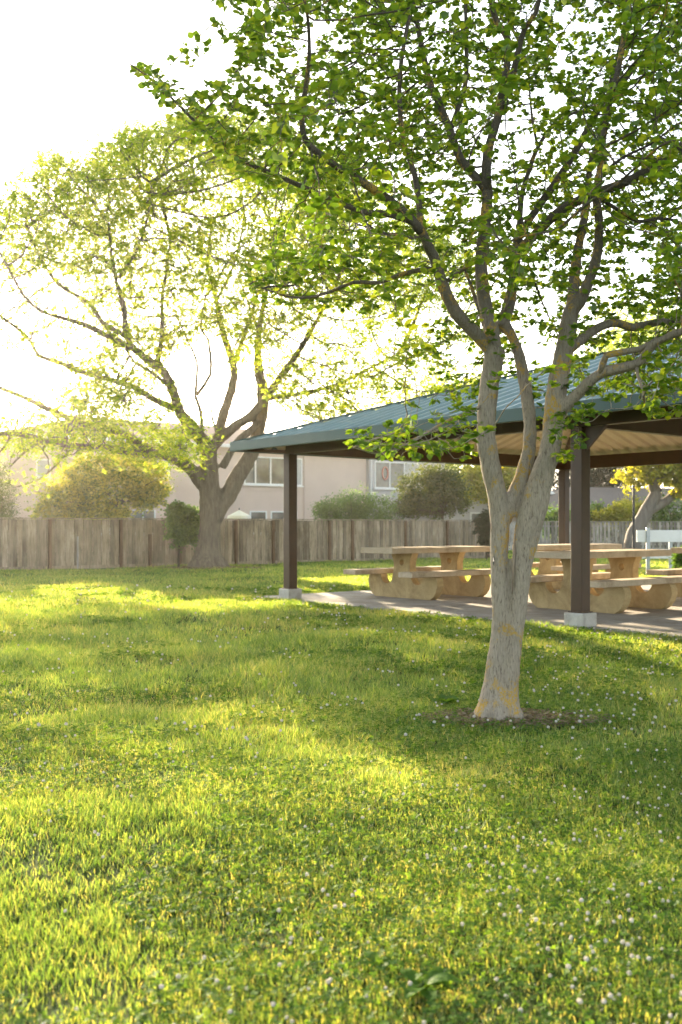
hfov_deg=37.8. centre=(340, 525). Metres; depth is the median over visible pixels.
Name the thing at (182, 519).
wall shrub
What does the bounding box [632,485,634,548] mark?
slim pole
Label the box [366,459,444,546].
grey house
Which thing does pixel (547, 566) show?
picnic table
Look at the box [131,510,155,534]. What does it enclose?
window
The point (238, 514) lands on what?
patio umbrella
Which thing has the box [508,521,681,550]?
pale fence
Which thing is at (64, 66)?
sky
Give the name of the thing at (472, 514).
window
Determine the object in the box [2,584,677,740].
distant clover flowers
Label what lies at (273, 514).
window
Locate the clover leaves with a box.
[0,584,681,1023]
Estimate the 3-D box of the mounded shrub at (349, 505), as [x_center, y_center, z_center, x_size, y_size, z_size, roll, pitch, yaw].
[0.594,-0.251,38.272,3.738,3.041,2.496,0,0,-14]
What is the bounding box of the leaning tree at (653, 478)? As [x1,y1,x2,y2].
[610,464,681,548]
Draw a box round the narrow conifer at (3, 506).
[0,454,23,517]
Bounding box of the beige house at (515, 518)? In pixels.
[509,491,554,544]
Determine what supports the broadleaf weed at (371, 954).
on the ground at (36, 853)
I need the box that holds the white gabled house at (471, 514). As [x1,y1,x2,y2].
[388,495,488,545]
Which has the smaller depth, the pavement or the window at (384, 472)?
the pavement
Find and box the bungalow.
[542,487,681,544]
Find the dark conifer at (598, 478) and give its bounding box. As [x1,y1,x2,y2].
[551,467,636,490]
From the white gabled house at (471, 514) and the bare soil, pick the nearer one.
the bare soil
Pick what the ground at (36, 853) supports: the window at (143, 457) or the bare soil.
the bare soil
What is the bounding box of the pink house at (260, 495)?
[0,418,365,551]
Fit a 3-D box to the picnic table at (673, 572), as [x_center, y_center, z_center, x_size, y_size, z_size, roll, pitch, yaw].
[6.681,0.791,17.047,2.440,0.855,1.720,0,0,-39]
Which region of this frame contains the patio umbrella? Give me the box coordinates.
[227,508,250,518]
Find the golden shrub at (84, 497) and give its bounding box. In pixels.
[19,440,177,524]
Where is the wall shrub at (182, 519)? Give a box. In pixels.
[160,499,199,566]
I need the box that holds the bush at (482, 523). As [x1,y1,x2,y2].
[471,506,489,559]
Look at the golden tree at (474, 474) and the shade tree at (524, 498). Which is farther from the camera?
the golden tree at (474, 474)
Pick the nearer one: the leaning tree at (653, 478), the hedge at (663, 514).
the leaning tree at (653, 478)
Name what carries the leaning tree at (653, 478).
on the ground at (36, 853)
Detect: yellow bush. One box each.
[590,500,639,541]
[617,491,651,522]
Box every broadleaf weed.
[358,951,406,973]
[398,968,462,1001]
[430,695,462,703]
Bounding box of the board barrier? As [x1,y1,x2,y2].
[636,528,681,569]
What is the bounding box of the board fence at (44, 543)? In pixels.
[0,517,489,569]
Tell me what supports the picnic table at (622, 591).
on the pavement
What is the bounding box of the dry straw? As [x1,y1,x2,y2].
[159,566,616,727]
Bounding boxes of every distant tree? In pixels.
[330,376,462,469]
[400,352,531,468]
[548,281,681,360]
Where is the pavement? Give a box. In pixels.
[256,585,681,639]
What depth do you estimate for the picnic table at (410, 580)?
16.98 m
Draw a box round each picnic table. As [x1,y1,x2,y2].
[343,546,490,599]
[512,543,641,589]
[529,549,681,613]
[646,548,681,596]
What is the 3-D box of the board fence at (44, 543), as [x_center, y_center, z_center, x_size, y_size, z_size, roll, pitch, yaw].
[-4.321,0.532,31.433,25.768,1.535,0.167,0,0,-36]
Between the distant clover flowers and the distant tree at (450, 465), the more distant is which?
the distant tree at (450, 465)
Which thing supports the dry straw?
on the ground at (36, 853)
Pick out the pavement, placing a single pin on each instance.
(632, 619)
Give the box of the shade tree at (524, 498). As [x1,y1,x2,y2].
[128,0,681,723]
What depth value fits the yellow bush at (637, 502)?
56.66 m
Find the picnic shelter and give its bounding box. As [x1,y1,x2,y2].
[230,339,681,626]
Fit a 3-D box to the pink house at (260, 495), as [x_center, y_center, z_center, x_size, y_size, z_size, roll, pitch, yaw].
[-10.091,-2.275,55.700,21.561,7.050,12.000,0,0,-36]
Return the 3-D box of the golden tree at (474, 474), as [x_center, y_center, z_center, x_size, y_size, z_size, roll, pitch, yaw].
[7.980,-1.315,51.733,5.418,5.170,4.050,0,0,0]
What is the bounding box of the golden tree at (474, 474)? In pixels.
[452,464,516,505]
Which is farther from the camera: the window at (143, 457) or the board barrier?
the window at (143, 457)
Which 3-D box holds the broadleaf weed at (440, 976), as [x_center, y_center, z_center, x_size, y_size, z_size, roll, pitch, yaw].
[0.236,1.218,2.645,0.174,0.040,0.179,0,0,0]
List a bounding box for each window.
[34,459,51,478]
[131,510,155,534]
[143,457,169,479]
[243,456,303,486]
[249,511,266,518]
[270,511,283,520]
[373,461,419,489]
[470,512,481,519]
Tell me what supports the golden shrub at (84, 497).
on the ground at (36, 853)
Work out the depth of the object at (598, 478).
68.79 m
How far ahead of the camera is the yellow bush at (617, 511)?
55.53 m
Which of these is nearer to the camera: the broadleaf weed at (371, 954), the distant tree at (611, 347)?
the broadleaf weed at (371, 954)
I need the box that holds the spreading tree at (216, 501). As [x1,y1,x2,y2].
[0,98,500,567]
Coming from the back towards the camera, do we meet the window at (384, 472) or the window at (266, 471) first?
the window at (384, 472)
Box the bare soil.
[437,713,577,727]
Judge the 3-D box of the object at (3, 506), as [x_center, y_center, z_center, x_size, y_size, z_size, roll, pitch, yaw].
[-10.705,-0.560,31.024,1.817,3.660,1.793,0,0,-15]
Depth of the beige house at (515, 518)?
64.39 m
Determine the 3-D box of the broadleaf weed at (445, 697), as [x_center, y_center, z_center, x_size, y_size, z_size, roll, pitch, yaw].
[0.738,1.224,6.996,0.235,0.050,0.269,0,0,0]
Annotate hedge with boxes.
[542,502,591,541]
[590,499,618,541]
[643,487,681,547]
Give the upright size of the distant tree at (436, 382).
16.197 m
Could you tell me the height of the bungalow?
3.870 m
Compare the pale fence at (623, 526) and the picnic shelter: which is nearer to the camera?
the picnic shelter
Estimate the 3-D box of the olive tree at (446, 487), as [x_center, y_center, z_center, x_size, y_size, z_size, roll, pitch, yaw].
[3.710,-0.704,39.862,3.620,3.959,2.942,0,0,0]
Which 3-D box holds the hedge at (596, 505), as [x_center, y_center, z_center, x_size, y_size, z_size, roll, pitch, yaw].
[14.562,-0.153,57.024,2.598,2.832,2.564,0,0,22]
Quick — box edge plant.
[669,544,681,568]
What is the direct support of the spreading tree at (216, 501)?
on the ground at (36, 853)
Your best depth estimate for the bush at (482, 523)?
36.84 m
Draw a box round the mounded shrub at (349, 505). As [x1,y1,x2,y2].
[310,482,402,537]
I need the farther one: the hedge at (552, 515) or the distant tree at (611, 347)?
the distant tree at (611, 347)
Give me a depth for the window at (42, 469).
46.13 m
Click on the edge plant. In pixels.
(676, 558)
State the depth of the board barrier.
25.90 m
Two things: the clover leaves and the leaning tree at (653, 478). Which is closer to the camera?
the clover leaves
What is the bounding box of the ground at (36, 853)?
[0,545,681,1023]
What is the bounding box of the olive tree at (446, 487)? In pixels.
[389,462,477,520]
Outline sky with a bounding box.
[0,0,681,490]

